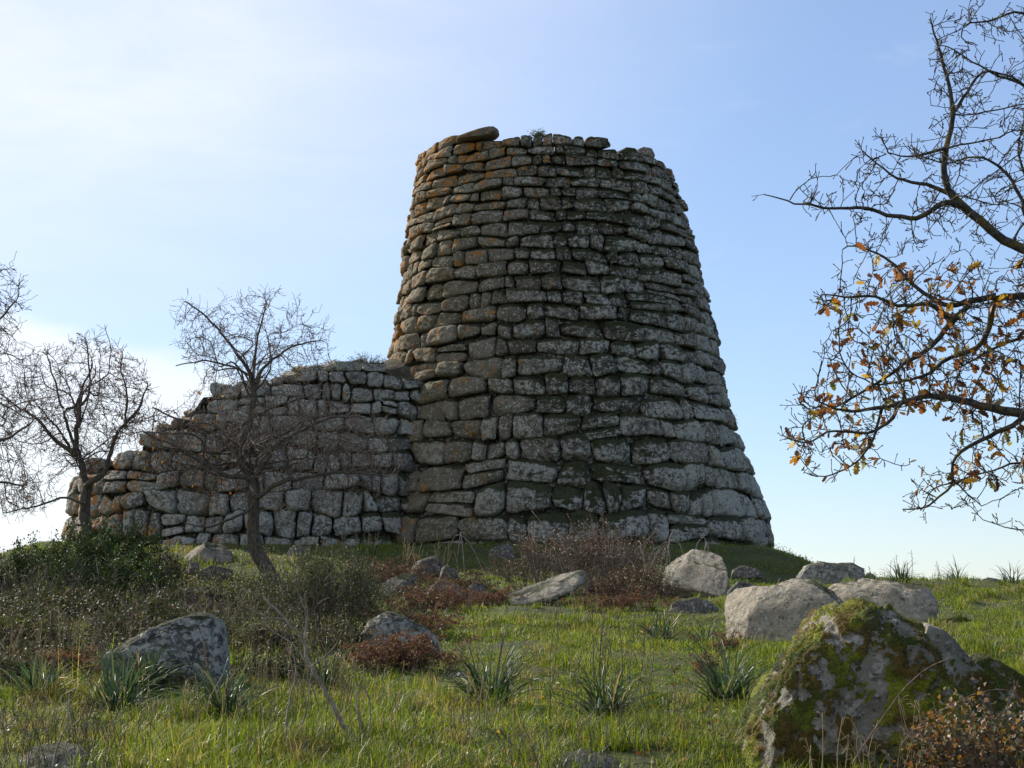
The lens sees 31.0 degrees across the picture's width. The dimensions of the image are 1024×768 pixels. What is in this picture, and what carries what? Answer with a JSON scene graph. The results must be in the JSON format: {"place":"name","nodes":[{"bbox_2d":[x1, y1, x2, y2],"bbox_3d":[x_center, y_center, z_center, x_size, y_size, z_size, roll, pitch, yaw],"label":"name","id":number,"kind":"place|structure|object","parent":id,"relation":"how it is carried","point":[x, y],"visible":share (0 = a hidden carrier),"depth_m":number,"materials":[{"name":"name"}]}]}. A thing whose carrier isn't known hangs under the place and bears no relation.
{"place":"outdoors","nodes":[
{"label":"outdoors","id":0,"kind":"place"},
{"bbox_2d":[0,533,1023,767],"bbox_3d":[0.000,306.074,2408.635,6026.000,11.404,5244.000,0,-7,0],"label":"ground","id":1,"kind":"structure","parent":0,"point":[745,557],"depth_m":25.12,"materials":[{"name":"plant"}]},
{"bbox_2d":[0,643,53,687],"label":"bramble thicket","id":2,"kind":"object","parent":1,"relation":"on","point":[18,673],"visible":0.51,"depth_m":15.31,"materials":[{"name":"plant"}]},
{"bbox_2d":[0,602,82,658],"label":"bramble thicket","id":3,"kind":"object","parent":1,"relation":"on","point":[51,628],"visible":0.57,"depth_m":18.72,"materials":[{"name":"plant"}]},
{"bbox_2d":[0,251,89,522],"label":"bare tree","id":4,"kind":"object","parent":1,"relation":"on","point":[8,460],"visible":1,"depth_m":30.38,"materials":[{"name":"brown plant"}]},
{"bbox_2d":[0,529,89,598],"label":"evergreen shrub","id":5,"kind":"object","parent":1,"relation":"on","point":[18,560],"visible":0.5,"depth_m":32.17,"materials":[{"name":"green plant"}]},
{"bbox_2d":[1,615,96,661],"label":"dry stalks","id":6,"kind":"object","parent":1,"relation":"on","point":[15,643],"visible":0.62,"depth_m":17.51,"materials":[{"name":"plant"}]},
{"bbox_2d":[0,640,100,698],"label":"asphodel","id":7,"kind":"object","parent":1,"relation":"on","point":[31,680],"visible":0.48,"depth_m":13.97,"materials":[{"name":"green plant"}]},
{"bbox_2d":[7,644,102,681],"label":"bracken clump","id":8,"kind":"object","parent":1,"relation":"on","point":[70,657],"visible":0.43,"depth_m":15.98,"materials":[{"name":"plant"}]},
{"bbox_2d":[20,741,91,766],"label":"boulder","id":9,"kind":"object","parent":1,"relation":"on","point":[62,746],"visible":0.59,"depth_m":10.28,"materials":[{"name":"stone"}]},
{"bbox_2d":[52,694,85,767],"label":"dead plant","id":10,"kind":"object","parent":1,"relation":"on","point":[61,735],"visible":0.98,"depth_m":9.84,"materials":[{"name":"plant"}]},
{"bbox_2d":[0,570,149,623],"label":"bramble thicket","id":11,"kind":"object","parent":1,"relation":"on","point":[94,595],"visible":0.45,"depth_m":24.09,"materials":[{"name":"plant"}]},
{"bbox_2d":[0,325,160,562],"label":"bare tree","id":12,"kind":"object","parent":1,"relation":"on","point":[75,451],"visible":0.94,"depth_m":36.53,"materials":[{"name":"brown plant"}]},
{"bbox_2d":[38,617,142,661],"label":"dry stalks","id":13,"kind":"object","parent":1,"relation":"on","point":[95,634],"visible":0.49,"depth_m":18.30,"materials":[{"name":"plant"}]},
{"bbox_2d":[24,541,181,599],"bbox_3d":[-6.245,3.069,28.323,2.441,1.310,1.641,0,-7,0],"label":"evergreen shrub","id":14,"kind":"object","parent":1,"relation":"on","point":[157,577],"visible":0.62,"depth_m":28.17,"materials":[{"name":"green plant"}]},
{"bbox_2d":[27,504,185,590],"bbox_3d":[-7.461,3.139,33.322,2.678,2.000,2.229,-4,-8,29],"label":"evergreen shrub","id":15,"kind":"object","parent":1,"relation":"on","point":[107,543],"visible":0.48,"depth_m":33.19,"materials":[{"name":"green plant"}]},
{"bbox_2d":[54,635,195,712],"bbox_3d":[-2.875,2.165,13.675,1.081,0.609,1.060,4,-8,-28],"label":"asphodel","id":16,"kind":"object","parent":1,"relation":"on","point":[106,694],"visible":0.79,"depth_m":13.56,"materials":[{"name":"green plant"}]},
{"bbox_2d":[90,636,196,692],"bbox_3d":[-2.970,2.279,14.941,0.919,0.495,0.677,3,-8,-21],"label":"asphodel","id":17,"kind":"object","parent":1,"relation":"on","point":[153,675],"visible":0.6,"depth_m":14.88,"materials":[{"name":"green plant"}]},
{"bbox_2d":[66,585,242,647],"bbox_3d":[-3.680,2.647,19.302,1.760,1.096,1.546,0,-7,0],"label":"bramble thicket","id":18,"kind":"object","parent":1,"relation":"on","point":[171,612],"visible":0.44,"depth_m":19.30,"materials":[{"name":"plant"}]},
{"bbox_2d":[129,538,195,588],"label":"evergreen shrub","id":19,"kind":"object","parent":1,"relation":"on","point":[173,564],"visible":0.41,"depth_m":33.27,"materials":[{"name":"green plant"}]},
{"bbox_2d":[101,612,230,688],"bbox_3d":[-2.896,2.299,15.601,1.116,0.739,0.595,3,-8,-21],"label":"boulder","id":20,"kind":"object","parent":1,"relation":"on","point":[192,633],"visible":0.62,"depth_m":15.48,"materials":[{"name":"stone"}]},
{"bbox_2d":[114,673,240,726],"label":"dry stalks","id":21,"kind":"object","parent":1,"relation":"on","point":[185,689],"visible":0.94,"depth_m":12.47,"materials":[{"name":"plant"}]},
{"bbox_2d":[130,579,246,616],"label":"bramble thicket","id":22,"kind":"object","parent":1,"relation":"on","point":[177,594],"visible":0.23,"depth_m":25.31,"materials":[{"name":"plant"}]},
{"bbox_2d":[186,561,199,574],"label":"rock","id":23,"kind":"object","parent":1,"relation":"on","point":[195,564],"visible":0.59,"depth_m":37.73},
{"bbox_2d":[185,542,233,563],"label":"rock","id":24,"kind":"object","parent":1,"relation":"on","point":[205,549],"visible":0.57,"depth_m":41.55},
{"bbox_2d":[196,565,233,581],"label":"rock","id":25,"kind":"object","parent":1,"relation":"on","point":[206,569],"visible":0.48,"depth_m":36.63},
{"bbox_2d":[158,651,286,717],"bbox_3d":[-2.003,2.141,13.021,0.837,0.513,0.991,-2,-8,18],"label":"asphodel","id":26,"kind":"object","parent":1,"relation":"on","point":[228,699],"visible":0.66,"depth_m":12.97,"materials":[{"name":"green plant"}]},
{"bbox_2d":[0,563,473,669],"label":"undergrowth","id":27,"kind":"object","parent":1,"relation":"on","point":[135,592],"visible":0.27,"depth_m":22.89,"materials":[{"name":"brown plant"}]},
{"bbox_2d":[61,358,424,545],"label":"stone bastion","id":28,"kind":"object","parent":1,"relation":"on","point":[121,491],"visible":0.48,"depth_m":45.92,"materials":[{"name":"stone"}]},
{"bbox_2d":[347,351,387,366],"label":"dry shrub","id":29,"kind":"object","parent":28,"relation":"on","point":[370,360],"visible":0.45,"depth_m":47.45,"materials":[{"name":"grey plant"}]},
{"bbox_2d":[183,587,308,639],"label":"dry stalks","id":30,"kind":"object","parent":1,"relation":"on","point":[239,607],"visible":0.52,"depth_m":19.92,"materials":[{"name":"plant"}]},
{"bbox_2d":[209,582,293,626],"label":"evergreen shrub","id":31,"kind":"object","parent":1,"relation":"on","point":[253,600],"visible":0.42,"depth_m":23.26,"materials":[{"name":"green plant"}]},
{"bbox_2d":[117,284,405,583],"bbox_3d":[-4.718,1.093,35.341,5.494,5.939,5.400,0,-7,0],"label":"bare tree","id":32,"kind":"object","parent":1,"relation":"on","point":[248,474],"visible":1,"depth_m":34.90,"materials":[{"name":"brown plant"}]},
{"bbox_2d":[199,638,324,699],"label":"dry stalks","id":33,"kind":"object","parent":1,"relation":"on","point":[272,674],"visible":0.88,"depth_m":14.48,"materials":[{"name":"plant"}]},
{"bbox_2d":[227,614,298,658],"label":"bramble thicket","id":34,"kind":"object","parent":1,"relation":"on","point":[255,636],"visible":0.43,"depth_m":18.14,"materials":[{"name":"plant"}]},
{"bbox_2d":[235,559,301,606],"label":"evergreen shrub","id":35,"kind":"object","parent":1,"relation":"on","point":[268,581],"visible":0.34,"depth_m":27.80,"materials":[{"name":"green plant"}]},
{"bbox_2d":[231,645,317,681],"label":"bramble thicket","id":36,"kind":"object","parent":1,"relation":"on","point":[282,671],"visible":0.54,"depth_m":16.11,"materials":[{"name":"plant"}]},
{"bbox_2d":[230,650,333,679],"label":"leafy weed","id":37,"kind":"object","parent":1,"relation":"on","point":[271,657],"visible":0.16,"depth_m":16.61,"materials":[{"name":"green plant"}]},
{"bbox_2d":[267,648,311,740],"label":"dead plant","id":38,"kind":"object","parent":1,"relation":"on","point":[299,730],"visible":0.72,"depth_m":11.24,"materials":[{"name":"plant"}]},
{"bbox_2d":[286,545,308,557],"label":"rock","id":39,"kind":"object","parent":1,"relation":"on","point":[300,548],"visible":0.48,"depth_m":41.69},
{"bbox_2d":[245,588,355,736],"bbox_3d":[-1.262,1.886,11.657,0.864,1.193,0.211,0,-7,0],"label":"dead branch","id":40,"kind":"object","parent":1,"relation":"on","point":[309,664],"visible":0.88,"depth_m":11.66,"materials":[{"name":"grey wood"}]},
{"bbox_2d":[249,537,397,637],"bbox_3d":[-2.244,2.597,22.371,1.836,1.551,1.324,0,-7,0],"label":"evergreen shrub","id":41,"kind":"object","parent":1,"relation":"on","point":[353,601],"visible":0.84,"depth_m":22.22,"materials":[{"name":"green plant"}]},
{"bbox_2d":[270,638,378,690],"bbox_3d":[-1.578,2.368,15.618,0.939,0.502,1.029,0,-7,0],"label":"asphodel","id":42,"kind":"object","parent":1,"relation":"on","point":[327,678],"visible":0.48,"depth_m":15.58,"materials":[{"name":"green plant"}]},
{"bbox_2d":[292,612,379,658],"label":"bramble thicket","id":43,"kind":"object","parent":1,"relation":"on","point":[344,635],"visible":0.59,"depth_m":17.95,"materials":[{"name":"plant"}]},
{"bbox_2d":[269,652,409,716],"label":"dry stalks","id":44,"kind":"object","parent":1,"relation":"on","point":[347,693],"visible":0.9,"depth_m":13.25,"materials":[{"name":"plant"}]},
{"bbox_2d":[289,540,393,612],"bbox_3d":[-2.465,2.939,26.821,1.496,1.408,1.138,0,-7,0],"label":"evergreen shrub","id":45,"kind":"object","parent":1,"relation":"on","point":[355,565],"visible":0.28,"depth_m":26.81,"materials":[{"name":"green plant"}]},
{"bbox_2d":[355,682,370,741],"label":"dead plant","id":46,"kind":"object","parent":1,"relation":"on","point":[357,709],"visible":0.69,"depth_m":11.44,"materials":[{"name":"plant"}]},
{"bbox_2d":[340,528,419,550],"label":"dry stalks","id":47,"kind":"object","parent":1,"relation":"on","point":[375,539],"visible":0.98,"depth_m":42.93,"materials":[{"name":"plant"}]},
{"bbox_2d":[343,555,425,581],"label":"bracken clump","id":48,"kind":"object","parent":1,"relation":"on","point":[412,570],"visible":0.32,"depth_m":35.81,"materials":[{"name":"plant"}]},
{"bbox_2d":[356,611,440,655],"bbox_3d":[-1.143,2.595,18.848,0.924,0.559,0.750,0,-7,0],"label":"boulder","id":49,"kind":"object","parent":1,"relation":"on","point":[390,623],"visible":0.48,"depth_m":18.59,"materials":[{"name":"stone"}]},
{"bbox_2d":[379,573,420,596],"bbox_3d":[-1.853,3.371,30.342,0.741,0.531,0.630,0,-7,0],"label":"rock","id":50,"kind":"object","parent":1,"relation":"on","point":[410,579],"visible":0.37,"depth_m":30.16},
{"bbox_2d":[334,625,481,673],"bbox_3d":[-0.979,2.558,16.751,1.204,0.736,1.115,-4,-8,29],"label":"bracken clump","id":51,"kind":"object","parent":1,"relation":"on","point":[411,651],"visible":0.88,"depth_m":16.70,"materials":[{"name":"dry leaf"}]},
{"bbox_2d":[339,557,483,592],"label":"bracken clump","id":52,"kind":"object","parent":1,"relation":"on","point":[423,579],"visible":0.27,"depth_m":31.66,"materials":[{"name":"plant"}]},
{"bbox_2d":[358,598,477,641],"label":"bracken clump","id":53,"kind":"object","parent":1,"relation":"on","point":[426,621],"visible":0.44,"depth_m":21.82,"materials":[{"name":"plant"}]},
{"bbox_2d":[367,574,486,614],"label":"bracken clump","id":54,"kind":"object","parent":1,"relation":"on","point":[455,597],"visible":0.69,"depth_m":26.25,"materials":[{"name":"dry leaf"}]},
{"bbox_2d":[411,556,443,577],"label":"rock","id":55,"kind":"object","parent":1,"relation":"on","point":[429,560],"visible":0.56,"depth_m":36.60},
{"bbox_2d":[402,538,457,580],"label":"dry stalks","id":56,"kind":"object","parent":1,"relation":"on","point":[407,551],"visible":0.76,"depth_m":37.36,"materials":[{"name":"plant"}]},
{"bbox_2d":[425,579,462,597],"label":"rock","id":57,"kind":"object","parent":1,"relation":"on","point":[442,587],"visible":0.19,"depth_m":29.18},
{"bbox_2d":[438,565,457,579],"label":"rock","id":58,"kind":"object","parent":1,"relation":"on","point":[448,569],"visible":0.73,"depth_m":35.71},
{"bbox_2d":[391,677,514,738],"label":"dry stalks","id":59,"kind":"object","parent":1,"relation":"on","point":[467,706],"visible":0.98,"depth_m":12.08,"materials":[{"name":"plant"}]},
{"bbox_2d":[429,569,499,593],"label":"bracken clump","id":60,"kind":"object","parent":1,"relation":"on","point":[466,584],"visible":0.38,"depth_m":30.28,"materials":[{"name":"plant"}]},
{"bbox_2d":[466,581,486,601],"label":"rock","id":61,"kind":"object","parent":1,"relation":"on","point":[477,586],"visible":0.33,"depth_m":29.25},
{"bbox_2d":[454,583,525,608],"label":"bracken clump","id":62,"kind":"object","parent":1,"relation":"on","point":[500,595],"visible":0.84,"depth_m":27.25,"materials":[{"name":"plant"}]},
{"bbox_2d":[414,623,567,707],"bbox_3d":[-0.176,2.142,13.989,1.222,0.671,1.182,-1,-7,11],"label":"asphodel","id":63,"kind":"object","parent":1,"relation":"on","point":[505,681],"visible":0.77,"depth_m":13.96,"materials":[{"name":"green plant"}]},
{"bbox_2d":[489,542,515,558],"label":"rock","id":64,"kind":"object","parent":1,"relation":"on","point":[500,549],"visible":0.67,"depth_m":41.70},
{"bbox_2d":[0,541,1023,767],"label":"dry weeds","id":65,"kind":"object","parent":1,"relation":"on","point":[152,718],"visible":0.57,"depth_m":15.09,"materials":[{"name":"plant"}]},
{"bbox_2d":[0,575,1023,767],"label":"weeds","id":66,"kind":"object","parent":1,"relation":"on","point":[150,766],"visible":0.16,"depth_m":13.81,"materials":[{"name":"green plant"}]},
{"bbox_2d":[473,632,572,684],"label":"dry stalks","id":67,"kind":"object","parent":1,"relation":"on","point":[534,667],"visible":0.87,"depth_m":16.02,"materials":[{"name":"plant"}]},
{"bbox_2d":[507,570,585,605],"bbox_3d":[0.505,3.200,28.778,1.285,0.597,1.399,0,-7,0],"label":"stone slab","id":68,"kind":"object","parent":1,"relation":"on","point":[558,586],"depth_m":28.34,"materials":[{"name":"stone"}]},
{"bbox_2d":[447,532,662,589],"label":"arching canes","id":69,"kind":"object","parent":1,"relation":"on","point":[532,557],"visible":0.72,"depth_m":32.11,"materials":[{"name":"plant"}]},
{"bbox_2d":[475,505,671,596],"bbox_3d":[1.140,3.052,32.387,3.808,1.893,2.107,0,-7,0],"label":"bramble thicket","id":70,"kind":"object","parent":1,"relation":"on","point":[588,552],"visible":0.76,"depth_m":32.16,"materials":[{"name":"plant"}]},
{"bbox_2d":[383,133,773,548],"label":"stone tower","id":71,"kind":"structure","parent":1,"relation":"on","point":[556,342],"depth_m":46.54,"materials":[{"name":"stone"}]},
{"bbox_2d":[456,126,498,143],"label":"capstone","id":72,"kind":"object","parent":71,"relation":"on","point":[487,133],"visible":0.93,"depth_m":48.19,"materials":[{"name":"stone"}]},
{"bbox_2d":[620,147,638,155],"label":"capstone","id":73,"kind":"object","parent":71,"relation":"on","point":[634,151],"visible":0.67,"depth_m":48.31,"materials":[{"name":"stone"}]},
{"bbox_2d":[637,147,654,157],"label":"capstone","id":74,"kind":"object","parent":71,"relation":"on","point":[646,151],"visible":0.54,"depth_m":48.99,"materials":[{"name":"stone"}]},
{"bbox_2d":[694,474,706,490],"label":"wall plant","id":75,"kind":"object","parent":71,"relation":"attached to","point":[699,482],"depth_m":45.14,"materials":[{"name":"green plant"}]},
{"bbox_2d":[545,579,619,622],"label":"dry stalks","id":76,"kind":"object","parent":1,"relation":"on","point":[596,606],"visible":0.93,"depth_m":23.86,"materials":[{"name":"plant"}]},
{"bbox_2d":[555,748,628,767],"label":"rock","id":77,"kind":"object","parent":1,"relation":"on","point":[607,762],"visible":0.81,"depth_m":10.17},
{"bbox_2d":[547,598,653,709],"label":"dry stalks","id":78,"kind":"object","parent":1,"relation":"on","point":[643,639],"visible":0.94,"depth_m":14.06,"materials":[{"name":"plant"}]},
{"bbox_2d":[536,658,685,720],"bbox_3d":[0.675,2.194,13.239,1.081,0.491,1.004,7,-10,-44],"label":"asphodel","id":79,"kind":"object","parent":1,"relation":"on","point":[598,700],"visible":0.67,"depth_m":13.15,"materials":[{"name":"green plant"}]},
{"bbox_2d":[561,582,679,611],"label":"bracken clump","id":80,"kind":"object","parent":1,"relation":"on","point":[604,599],"visible":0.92,"depth_m":26.23,"materials":[{"name":"plant"}]},
{"bbox_2d":[581,561,683,601],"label":"bramble thicket","id":81,"kind":"object","parent":1,"relation":"on","point":[609,588],"visible":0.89,"depth_m":28.78,"materials":[{"name":"plant"}]},
{"bbox_2d":[613,533,709,595],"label":"arching canes","id":82,"kind":"object","parent":1,"relation":"on","point":[706,544],"visible":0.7,"depth_m":31.45,"materials":[{"name":"plant"}]},
{"bbox_2d":[628,605,696,640],"bbox_3d":[1.680,2.694,20.873,0.908,0.493,0.875,0,-7,0],"label":"asphodel","id":83,"kind":"object","parent":1,"relation":"on","point":[665,633],"visible":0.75,"depth_m":20.77,"materials":[{"name":"green plant"}]},
{"bbox_2d":[648,756,687,767],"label":"rock","id":84,"kind":"object","parent":1,"relation":"on","point":[653,761],"visible":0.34,"depth_m":10.38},
{"bbox_2d":[668,597,718,613],"bbox_3d":[2.574,3.199,26.291,0.776,0.331,0.522,0,-7,0],"label":"rock","id":85,"kind":"object","parent":1,"relation":"on","point":[699,605],"visible":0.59,"depth_m":26.13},
{"bbox_2d":[662,549,729,597],"bbox_3d":[3.084,3.209,30.806,0.663,0.926,1.715,7,-10,-44],"label":"boulder","id":86,"kind":"object","parent":1,"relation":"on","point":[696,572],"visible":0.67,"depth_m":30.54,"materials":[{"name":"stone"}]},
{"bbox_2d":[670,648,725,674],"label":"bracken clump","id":87,"kind":"object","parent":1,"relation":"on","point":[699,667],"visible":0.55,"depth_m":16.67,"materials":[{"name":"plant"}]},
{"bbox_2d":[680,621,730,641],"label":"asphodel","id":88,"kind":"object","parent":1,"relation":"on","point":[708,635],"visible":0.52,"depth_m":20.37,"materials":[{"name":"green plant"}]},
{"bbox_2d":[651,621,773,702],"bbox_3d":[1.641,2.139,14.133,1.129,0.646,1.111,0,-7,0],"label":"asphodel","id":89,"kind":"object","parent":1,"relation":"on","point":[734,688],"visible":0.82,"depth_m":14.06,"materials":[{"name":"green plant"}]},
{"bbox_2d":[402,618,1022,767],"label":"fallen leaves","id":90,"kind":"object","parent":1,"relation":"on","point":[637,750],"visible":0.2,"depth_m":13.36,"materials":[{"name":"brown plant"}]},
{"bbox_2d":[686,630,745,650],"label":"bracken clump","id":91,"kind":"object","parent":1,"relation":"on","point":[729,640],"visible":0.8,"depth_m":19.23,"materials":[{"name":"plant"}]},
{"bbox_2d":[727,581,757,595],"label":"rock","id":92,"kind":"object","parent":1,"relation":"on","point":[738,584],"visible":0.42,"depth_m":28.72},
{"bbox_2d":[731,566,762,579],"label":"rock","id":93,"kind":"object","parent":1,"relation":"on","point":[740,572],"visible":0.98,"depth_m":36.67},
{"bbox_2d":[724,578,843,642],"bbox_3d":[3.122,2.651,21.331,1.795,0.821,0.661,-5,-9,37],"label":"boulder","id":94,"kind":"object","parent":1,"relation":"on","point":[784,608],"visible":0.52,"depth_m":21.14,"materials":[{"name":"stone"}]},
{"bbox_2d":[796,561,864,585],"bbox_3d":[5.226,3.210,30.356,1.160,0.600,0.589,-1,-7,11],"label":"boulder","id":95,"kind":"object","parent":1,"relation":"on","point":[821,570],"visible":0.43,"depth_m":30.11,"materials":[{"name":"stone"}]},
{"bbox_2d":[799,695,926,767],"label":"dry stalks","id":96,"kind":"object","parent":1,"relation":"on","point":[902,751],"visible":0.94,"depth_m":9.80,"materials":[{"name":"plant"}]},
{"bbox_2d":[733,597,1012,767],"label":"mossy boulder","id":97,"kind":"object","parent":1,"relation":"on","point":[862,662],"visible":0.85,"depth_m":10.25,"materials":[{"name":"grey stone"}]},
{"bbox_2d":[828,578,937,621],"bbox_3d":[4.699,2.897,23.809,1.817,0.789,0.797,-6,-9,38],"label":"boulder","id":98,"kind":"object","parent":1,"relation":"on","point":[918,602],"visible":0.48,"depth_m":23.42,"materials":[{"name":"stone"}]},
{"bbox_2d":[751,0,1023,534],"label":"oak tree","id":99,"kind":"object","parent":1,"relation":"on","point":[954,200],"visible":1,"depth_m":10.60,"materials":[{"name":"brown plant"}]},
{"bbox_2d":[876,558,919,582],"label":"asphodel","id":100,"kind":"object","parent":1,"relation":"on","point":[901,576],"visible":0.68,"depth_m":29.80,"materials":[{"name":"green plant"}]},
{"bbox_2d":[851,657,1023,767],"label":"bramble cane","id":101,"kind":"object","parent":1,"relation":"on","point":[928,718],"visible":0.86,"depth_m":9.79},
{"bbox_2d":[930,554,969,579],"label":"asphodel","id":102,"kind":"object","parent":1,"relation":"on","point":[952,572],"visible":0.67,"depth_m":30.79,"materials":[{"name":"green plant"}]},
{"bbox_2d":[881,677,1023,767],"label":"bramble thicket","id":103,"kind":"object","parent":1,"relation":"on","point":[932,740],"visible":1,"depth_m":9.60,"materials":[{"name":"plant"}]},
{"bbox_2d":[923,622,1023,736],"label":"boulder","id":104,"kind":"object","parent":1,"relation":"on","point":[962,667],"visible":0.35,"depth_m":11.90,"materials":[{"name":"grey stone"}]},
{"bbox_2d":[967,651,1023,708],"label":"boulder","id":105,"kind":"object","parent":1,"relation":"on","point":[999,670],"visible":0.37,"depth_m":13.16,"materials":[{"name":"grey stone"}]},
{"bbox_2d":[992,560,1023,583],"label":"asphodel","id":106,"kind":"object","parent":1,"relation":"on","point":[1011,579],"visible":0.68,"depth_m":30.65,"materials":[{"name":"green plant"}]},
{"bbox_2d":[0,0,1023,580],"label":"sky","id":107,"kind":"structure","parent":0,"point":[152,151],"materials":[{"name":"blue"}]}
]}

